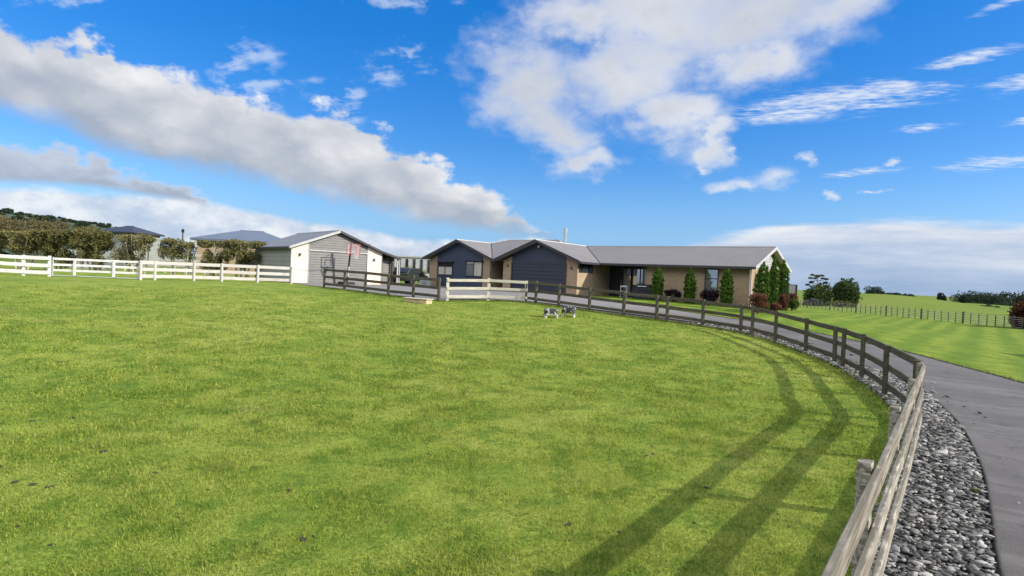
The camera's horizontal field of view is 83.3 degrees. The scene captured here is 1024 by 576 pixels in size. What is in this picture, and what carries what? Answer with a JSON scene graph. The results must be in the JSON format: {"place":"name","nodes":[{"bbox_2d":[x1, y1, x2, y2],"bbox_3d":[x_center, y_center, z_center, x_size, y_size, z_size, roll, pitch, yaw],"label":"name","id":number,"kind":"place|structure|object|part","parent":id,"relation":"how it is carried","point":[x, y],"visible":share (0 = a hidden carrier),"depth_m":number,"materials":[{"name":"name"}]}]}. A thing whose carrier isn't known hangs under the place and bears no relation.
{"place":"outdoors","nodes":[
{"label":"outdoors","id":0,"kind":"place"},
{"bbox_2d":[1,214,195,261],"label":"hills","id":1,"kind":"structure","parent":0,"point":[7,252],"depth_m":414.91,"materials":[{"name":"green plant"}]},
{"bbox_2d":[0,208,162,247],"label":"wood","id":2,"kind":"object","parent":1,"relation":"on","point":[52,218],"visible":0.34,"depth_m":424.27,"materials":[{"name":"green plant"}]},
{"bbox_2d":[0,258,1023,575],"bbox_3d":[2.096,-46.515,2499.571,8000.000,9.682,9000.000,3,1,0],"label":"ground","id":3,"kind":"structure","parent":0,"point":[996,346],"depth_m":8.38,"materials":[{"name":"green plant"}]},
{"bbox_2d":[0,230,6,253],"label":"hedge shrub","id":4,"kind":"object","parent":3,"relation":"on","point":[1,243],"visible":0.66,"depth_m":43.98,"materials":[{"name":"green plant"}]},
{"bbox_2d":[0,211,22,252],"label":"brown tree","id":5,"kind":"object","parent":3,"relation":"on","point":[4,222],"visible":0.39,"depth_m":71.63,"materials":[{"name":"green plant"}]},
{"bbox_2d":[0,229,39,268],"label":"hedge shrub","id":6,"kind":"object","parent":3,"relation":"on","point":[23,242],"visible":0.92,"depth_m":43.68,"materials":[{"name":"green plant"}]},
{"bbox_2d":[0,254,50,276],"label":"white fence","id":7,"kind":"object","parent":3,"relation":"on","point":[23,264],"visible":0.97,"depth_m":31.09,"materials":[{"name":"white wood"}]},
{"bbox_2d":[1,214,71,262],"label":"brown tree","id":8,"kind":"object","parent":3,"relation":"on","point":[45,225],"visible":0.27,"depth_m":73.86,"materials":[{"name":"green plant"}]},
{"bbox_2d":[31,228,76,269],"bbox_3d":[-35.011,-2.858,43.985,3.459,3.480,2.098,3,1,0],"label":"hedge shrub","id":9,"kind":"object","parent":3,"relation":"on","point":[48,246],"visible":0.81,"depth_m":43.66,"materials":[{"name":"green plant"}]},
{"bbox_2d":[62,224,101,249],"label":"green tree","id":10,"kind":"object","parent":3,"relation":"on","point":[94,229],"visible":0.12,"depth_m":76.88,"materials":[{"name":"green plant"}]},
{"bbox_2d":[58,249,117,269],"bbox_3d":[-39.068,-2.623,53.038,5.708,1.800,0.110,3,1,0],"label":"yard fence","id":11,"kind":"object","parent":3,"relation":"on","point":[106,254],"visible":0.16,"depth_m":52.99,"materials":[{"name":"white wood"}]},
{"bbox_2d":[68,229,116,270],"bbox_3d":[-32.099,-2.736,44.024,3.197,3.490,2.111,3,1,0],"label":"hedge shrub","id":12,"kind":"object","parent":3,"relation":"on","point":[103,242],"visible":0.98,"depth_m":43.68,"materials":[{"name":"green plant"}]},
{"bbox_2d":[52,257,139,278],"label":"fence","id":13,"kind":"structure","parent":3,"relation":"on","point":[113,267],"depth_m":31.55,"materials":[{"name":"wood"}]},
{"bbox_2d":[97,226,164,266],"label":"neighbour house","id":14,"kind":"structure","parent":3,"relation":"on","point":[128,230],"depth_m":91.25,"materials":[{"name":"grey"}]},
{"bbox_2d":[107,232,156,273],"bbox_3d":[-28.770,-2.572,43.999,3.454,3.454,2.140,3,1,0],"label":"hedge shrub","id":15,"kind":"object","parent":3,"relation":"on","point":[126,253],"visible":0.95,"depth_m":43.73,"materials":[{"name":"green plant"}]},
{"bbox_2d":[124,249,205,274],"bbox_3d":[-31.676,-2.381,52.596,7.300,2.400,0.145,3,1,-2],"label":"yard fence","id":16,"kind":"object","parent":3,"relation":"on","point":[165,260],"visible":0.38,"depth_m":52.54,"materials":[{"name":"white wood"}]},
{"bbox_2d":[157,237,186,274],"bbox_3d":[-25.913,-2.306,43.949,2.134,3.157,1.798,3,1,0],"label":"hedge shrub","id":17,"kind":"object","parent":3,"relation":"on","point":[172,244],"visible":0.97,"depth_m":43.68,"materials":[{"name":"green plant"}]},
{"bbox_2d":[180,241,197,274],"bbox_3d":[-24.674,-2.160,43.904,0.827,2.981,1.618,3,1,0],"label":"hedge shrub","id":18,"kind":"object","parent":3,"relation":"on","point":[189,246],"visible":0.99,"depth_m":43.74,"materials":[{"name":"green plant"}]},
{"bbox_2d":[196,239,229,275],"bbox_3d":[-22.818,-2.135,44.049,2.629,3.118,1.667,3,1,0],"label":"hedge shrub","id":19,"kind":"object","parent":3,"relation":"on","point":[216,258],"visible":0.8,"depth_m":43.75,"materials":[{"name":"green plant"}]},
{"bbox_2d":[139,260,292,283],"bbox_3d":[-17.628,-0.759,34.813,8.441,1.485,0.896,2,2,-41],"label":"white fence","id":20,"kind":"object","parent":3,"relation":"on","point":[194,270],"visible":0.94,"depth_m":34.83,"materials":[{"name":"white wood"}]},
{"bbox_2d":[190,230,280,275],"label":"neighbour house","id":21,"kind":"structure","parent":3,"relation":"on","point":[248,236],"depth_m":58.21,"materials":[{"name":"beige brick"}]},
{"bbox_2d":[222,239,266,277],"bbox_3d":[-20.453,-2.119,43.958,3.533,3.315,2.056,3,1,0],"label":"hedge shrub","id":22,"kind":"object","parent":3,"relation":"on","point":[239,252],"visible":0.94,"depth_m":43.67,"materials":[{"name":"green plant"}]},
{"bbox_2d":[298,536,306,540],"bbox_3d":[-1.691,2.024,4.647,0.097,0.020,0.059,3,1,36],"label":"dung","id":23,"kind":"object","parent":3,"relation":"on","point":[301,538],"visible":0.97,"depth_m":4.63,"materials":[{"name":"grey"}]},
{"bbox_2d":[250,230,399,284],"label":"shed","id":24,"kind":"structure","parent":3,"relation":"on","point":[311,252],"depth_m":41.40,"materials":[{"name":"white"}]},
{"bbox_2d":[308,249,367,283],"bbox_3d":[-12.448,-1.281,41.369,4.400,2.720,0.098,2,2,-41],"label":"garage door","id":25,"kind":"structure","parent":24,"relation":"in","point":[327,259],"depth_m":41.12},
{"bbox_2d":[381,260,388,284],"bbox_3d":[-9.750,-1.135,44.282,0.550,1.950,0.037,2,2,-41],"label":"side door","id":26,"kind":"structure","parent":24,"relation":"in","point":[385,264],"depth_m":44.25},
{"bbox_2d":[323,268,440,300],"bbox_3d":[-7.085,-0.069,29.539,8.673,1.677,0.562,3,1,34],"label":"timber fence","id":27,"kind":"object","parent":3,"relation":"on","point":[413,285],"visible":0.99,"depth_m":28.76,"materials":[{"name":"wood"}]},
{"bbox_2d":[394,255,429,277],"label":"white building","id":28,"kind":"structure","parent":3,"relation":"on","point":[416,262],"depth_m":79.91,"materials":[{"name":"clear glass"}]},
{"bbox_2d":[402,297,433,303],"bbox_3d":[-4.231,0.585,25.922,1.360,0.255,0.540,3,1,28],"label":"timber box","id":29,"kind":"object","parent":3,"relation":"on","point":[418,300],"visible":0.85,"depth_m":25.71,"materials":[{"name":"brown wood"}]},
{"bbox_2d":[446,278,527,301],"bbox_3d":[-1.241,0.288,28.163,4.087,1.541,0.458,2,1,-17],"label":"timber fence","id":30,"kind":"object","parent":3,"relation":"on","point":[488,288],"visible":0.98,"depth_m":28.20,"materials":[{"name":"white wood"}]},
{"bbox_2d":[544,308,558,317],"bbox_3d":[1.577,1.033,23.275,0.592,0.409,0.351,2,1,-6],"label":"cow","id":31,"kind":"object","parent":3,"relation":"on","point":[550,311],"visible":0.98,"depth_m":23.12,"materials":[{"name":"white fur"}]},
{"bbox_2d":[561,305,575,317],"bbox_3d":[2.360,0.976,23.923,0.590,0.493,0.370,3,1,12],"label":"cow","id":32,"kind":"object","parent":3,"relation":"on","point":[568,309],"visible":0.94,"depth_m":23.75,"materials":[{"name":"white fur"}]},
{"bbox_2d":[422,228,791,306],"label":"house","id":33,"kind":"structure","parent":3,"relation":"on","point":[564,262],"depth_m":41.32,"materials":[{"name":"beige brick"}]},
{"bbox_2d":[436,260,453,274],"bbox_3d":[-5.603,-1.673,47.848,1.890,1.190,0.218,4,2,38],"label":"window","id":34,"kind":"structure","parent":33,"relation":"in","point":[444,267],"depth_m":47.88,"materials":[{"name":"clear glass"}]},
{"bbox_2d":[464,260,483,276],"bbox_3d":[-3.094,-1.558,45.849,1.960,1.270,0.218,4,2,38],"label":"window","id":35,"kind":"structure","parent":33,"relation":"in","point":[472,268],"depth_m":45.90,"materials":[{"name":"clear glass"}]},
{"bbox_2d":[510,262,566,292],"bbox_3d":[1.831,-0.678,41.636,4.910,2.290,0.054,4,2,38],"label":"garage door","id":36,"kind":"structure","parent":33,"relation":"in","point":[555,273],"depth_m":41.48,"materials":[{"name":"blue metal"}]},
{"bbox_2d":[579,264,592,272],"bbox_3d":[5.193,-1.366,40.365,0.058,0.580,1.770,4,2,38],"label":"window","id":37,"kind":"structure","parent":33,"relation":"in","point":[585,268],"depth_m":40.34,"materials":[{"name":"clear glass"}]},
{"bbox_2d":[611,268,622,295],"bbox_3d":[7.778,-0.397,42.692,0.900,2.080,0.088,4,2,38],"label":"porch door","id":38,"kind":"structure","parent":33,"relation":"in","point":[617,274],"depth_m":42.72,"materials":[{"name":"black metal"}]},
{"bbox_2d":[622,268,631,292],"bbox_3d":[8.422,-0.498,42.203,0.680,1.900,0.058,4,2,38],"label":"window","id":39,"kind":"structure","parent":33,"relation":"in","point":[627,272],"depth_m":42.19,"materials":[{"name":"glass"}]},
{"bbox_2d":[632,268,645,285],"bbox_3d":[9.283,-0.771,41.522,1.320,1.250,0.058,4,2,38],"label":"window","id":40,"kind":"structure","parent":33,"relation":"in","point":[637,274],"depth_m":41.70,"materials":[{"name":"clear glass"}]},
{"bbox_2d":[632,284,651,299],"bbox_3d":[8.760,0.296,38.355,1.440,1.096,0.645,4,2,38],"label":"barbecue","id":41,"kind":"object","parent":33,"relation":"on","point":[644,289],"visible":0.6,"depth_m":38.15,"materials":[{"name":"black metal"}]},
{"bbox_2d":[704,269,718,292],"bbox_3d":[12.589,-0.245,36.398,0.850,1.910,0.058,4,2,38],"label":"window","id":42,"kind":"structure","parent":33,"relation":"in","point":[711,275],"depth_m":36.40,"materials":[{"name":"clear glass"}]},
{"bbox_2d":[650,266,664,300],"bbox_3d":[9.414,-0.208,37.196,0.892,2.431,0.931,4,2,41],"label":"cypress tree","id":43,"kind":"object","parent":3,"relation":"on","point":[657,285],"visible":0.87,"depth_m":37.01,"materials":[{"name":"green plant"}]},
{"bbox_2d":[664,288,682,301],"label":"round shrub","id":44,"kind":"object","parent":3,"relation":"on","point":[675,292],"visible":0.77,"depth_m":36.34,"materials":[{"name":"purple plant"}]},
{"bbox_2d":[683,267,696,303],"bbox_3d":[11.098,-0.099,35.866,0.887,2.505,0.882,3,1,36],"label":"cypress tree","id":45,"kind":"object","parent":3,"relation":"on","point":[689,288],"visible":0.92,"depth_m":35.64,"materials":[{"name":"green plant"}]},
{"bbox_2d":[699,288,719,304],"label":"round shrub","id":46,"kind":"object","parent":3,"relation":"on","point":[712,295],"visible":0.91,"depth_m":34.81,"materials":[{"name":"purple plant"}]},
{"bbox_2d":[525,280,924,575],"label":"timber fence","id":47,"kind":"object","parent":3,"relation":"on","point":[858,541],"visible":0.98,"depth_m":6.51,"materials":[{"name":"brown wood"}]},
{"bbox_2d":[718,267,733,307],"bbox_3d":[12.820,0.036,34.405,0.939,2.591,0.938,2,1,-16],"label":"cypress tree","id":48,"kind":"object","parent":3,"relation":"on","point":[726,287],"visible":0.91,"depth_m":34.24,"materials":[{"name":"green plant"}]},
{"bbox_2d":[450,299,1004,575],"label":"kerb","id":49,"kind":"structure","parent":3,"relation":"on","point":[996,546],"depth_m":6.73,"materials":[{"name":"grey concrete"}]},
{"bbox_2d":[748,293,768,313],"bbox_3d":[13.339,0.871,31.208,1.036,1.234,1.061,2,1,-36],"label":"red shrub","id":50,"kind":"object","parent":3,"relation":"on","point":[757,300],"visible":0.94,"depth_m":31.05,"materials":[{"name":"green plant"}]},
{"bbox_2d":[752,261,771,309],"bbox_3d":[14.001,0.018,32.228,1.044,3.077,1.004,3,1,22],"label":"cypress tree","id":51,"kind":"object","parent":3,"relation":"on","point":[761,275],"visible":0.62,"depth_m":32.02,"materials":[{"name":"green plant"}]},
{"bbox_2d":[768,257,779,309],"bbox_3d":[15.351,-0.134,33.826,0.710,3.377,0.739,3,1,7],"label":"cypress tree","id":52,"kind":"object","parent":3,"relation":"on","point":[775,281],"visible":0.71,"depth_m":33.63,"materials":[{"name":"green plant"}]},
{"bbox_2d":[769,303,782,310],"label":"red shrub","id":53,"kind":"object","parent":3,"relation":"on","point":[774,306],"visible":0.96,"depth_m":32.73,"materials":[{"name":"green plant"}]},
{"bbox_2d":[542,303,1019,575],"bbox_3d":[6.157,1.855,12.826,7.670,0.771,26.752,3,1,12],"label":"gravel","id":54,"kind":"structure","parent":3,"relation":"on","point":[948,445],"depth_m":5.97,"materials":[{"name":"grey gravel"}]},
{"bbox_2d":[777,259,789,310],"bbox_3d":[16.664,-0.123,35.505,0.870,3.365,0.866,3,1,9],"label":"cypress tree","id":55,"kind":"object","parent":3,"relation":"on","point":[783,284],"visible":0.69,"depth_m":35.33,"materials":[{"name":"green plant"}]},
{"bbox_2d":[778,293,789,310],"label":"red shrub","id":56,"kind":"object","parent":3,"relation":"on","point":[783,300],"visible":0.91,"depth_m":34.44,"materials":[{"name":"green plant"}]},
{"bbox_2d":[787,284,797,308],"bbox_3d":[18.553,0.679,38.200,0.605,1.820,0.100,4,2,38],"label":"slatted screen","id":57,"kind":"object","parent":3,"relation":"on","point":[792,288],"visible":0.3,"depth_m":38.17,"materials":[{"name":"grey wood"}]},
{"bbox_2d":[787,298,799,310],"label":"green shrub","id":58,"kind":"object","parent":3,"relation":"on","point":[794,304],"visible":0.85,"depth_m":35.80,"materials":[{"name":"green plant"}]},
{"bbox_2d":[789,292,799,306],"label":"red shrub","id":59,"kind":"object","parent":3,"relation":"on","point":[793,295],"visible":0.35,"depth_m":36.86,"materials":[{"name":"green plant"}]},
{"bbox_2d":[804,298,817,305],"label":"cow","id":60,"kind":"object","parent":3,"relation":"on","point":[810,300],"visible":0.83,"depth_m":100.83},
{"bbox_2d":[802,284,828,305],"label":"broadleaf tree","id":61,"kind":"object","parent":3,"relation":"on","point":[819,294],"visible":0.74,"depth_m":148.51,"materials":[{"name":"green plant"}]},
{"bbox_2d":[805,274,828,286],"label":"pine tree","id":62,"kind":"object","parent":3,"relation":"on","point":[816,276],"visible":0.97,"depth_m":157.32,"materials":[{"name":"green plant"}]},
{"bbox_2d":[818,282,832,306],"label":"broadleaf tree","id":63,"kind":"object","parent":3,"relation":"on","point":[829,291],"visible":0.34,"depth_m":159.17,"materials":[{"name":"green plant"}]},
{"bbox_2d":[829,300,854,307],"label":"shrub","id":64,"kind":"object","parent":3,"relation":"on","point":[845,305],"visible":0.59,"depth_m":146.43,"materials":[{"name":"green plant"}]},
{"bbox_2d":[663,308,1023,382],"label":"kerb","id":65,"kind":"structure","parent":3,"relation":"on","point":[902,350],"depth_m":18.96,"materials":[{"name":"grey concrete"}]},
{"bbox_2d":[829,277,862,306],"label":"broadleaf tree","id":66,"kind":"object","parent":3,"relation":"on","point":[848,291],"visible":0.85,"depth_m":148.60,"materials":[{"name":"green plant"}]},
{"bbox_2d":[863,286,884,293],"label":"tree","id":67,"kind":"object","parent":3,"relation":"on","point":[871,290],"visible":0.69,"depth_m":298.11,"materials":[{"name":"green plant"}]},
{"bbox_2d":[885,292,904,295],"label":"trees","id":68,"kind":"object","parent":3,"relation":"on","point":[893,293],"visible":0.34,"depth_m":298.79,"materials":[{"name":"green plant"}]},
{"bbox_2d":[800,300,1023,328],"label":"wire fence","id":69,"kind":"object","parent":3,"relation":"on","point":[963,313],"visible":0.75,"depth_m":65.12,"materials":[{"name":"metal"}]},
{"bbox_2d":[936,292,946,300],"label":"tree","id":70,"kind":"object","parent":3,"relation":"on","point":[941,296],"visible":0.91,"depth_m":329.39,"materials":[{"name":"green plant"}]},
{"bbox_2d":[958,294,967,302],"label":"tree","id":71,"kind":"object","parent":3,"relation":"on","point":[963,299],"visible":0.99,"depth_m":321.19,"materials":[{"name":"green plant"}]},
{"bbox_2d":[949,290,1009,304],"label":"wood","id":72,"kind":"object","parent":3,"relation":"on","point":[986,298],"visible":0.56,"depth_m":446.03,"materials":[{"name":"green plant"}]},
{"bbox_2d":[980,303,999,307],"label":"wood","id":73,"kind":"object","parent":3,"relation":"on","point":[988,305],"visible":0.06,"depth_m":294.18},
{"bbox_2d":[972,302,1012,305],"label":"wood","id":74,"kind":"object","parent":3,"relation":"on","point":[1006,304],"visible":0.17,"depth_m":385.85,"materials":[{"name":"green plant"}]},
{"bbox_2d":[995,291,1023,303],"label":"wood","id":75,"kind":"object","parent":3,"relation":"on","point":[1013,298],"visible":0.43,"depth_m":632.75,"materials":[{"name":"green plant"}]},
{"bbox_2d":[1007,300,1023,327],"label":"garden tree","id":76,"kind":"object","parent":3,"relation":"on","point":[1017,310],"visible":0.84,"depth_m":54.46,"materials":[{"name":"red plant"}]},
{"bbox_2d":[0,0,1023,297],"label":"sky","id":77,"kind":"structure","parent":0,"point":[880,143],"materials":[{"name":"blue"}]},
{"bbox_2d":[292,282,1023,575],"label":"driveway","id":78,"kind":"structure","parent":0,"point":[997,402],"depth_m":11.89,"materials":[{"name":"grey asphalt"}]},
{"bbox_2d":[338,243,360,284],"bbox_3d":[-11.412,-1.709,40.670,1.020,2.917,2.025,2,2,-41],"label":"basketball hoop","id":79,"kind":"object","parent":78,"relation":"on","point":[350,254],"visible":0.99,"depth_m":40.65,"materials":[{"name":"white plastic"}]},
{"bbox_2d":[393,267,427,283],"bbox_3d":[-8.321,-0.933,46.582,1.760,1.399,4.116,3,1,15],"label":"parked car","id":80,"kind":"object","parent":78,"relation":"on","point":[416,272],"visible":0.42,"depth_m":44.98,"materials":[{"name":"green paint"}]},
{"bbox_3d":[-8.767,-1.397,44.831,1.320,0.360,0.440,3,1,15],"label":"rear window","id":81,"kind":"part","parent":80,"relation":"part of","materials":[{"name":"blue glass"}]},
{"bbox_3d":[-8.392,-1.380,46.232,1.670,0.340,2.700,3,1,15],"label":"side window","id":82,"kind":"part","parent":80,"relation":"part of","materials":[{"name":"black glass"}]},
{"bbox_2d":[418,277,430,285],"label":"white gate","id":83,"kind":"structure","parent":78,"relation":"on","point":[419,283],"depth_m":46.90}
]}

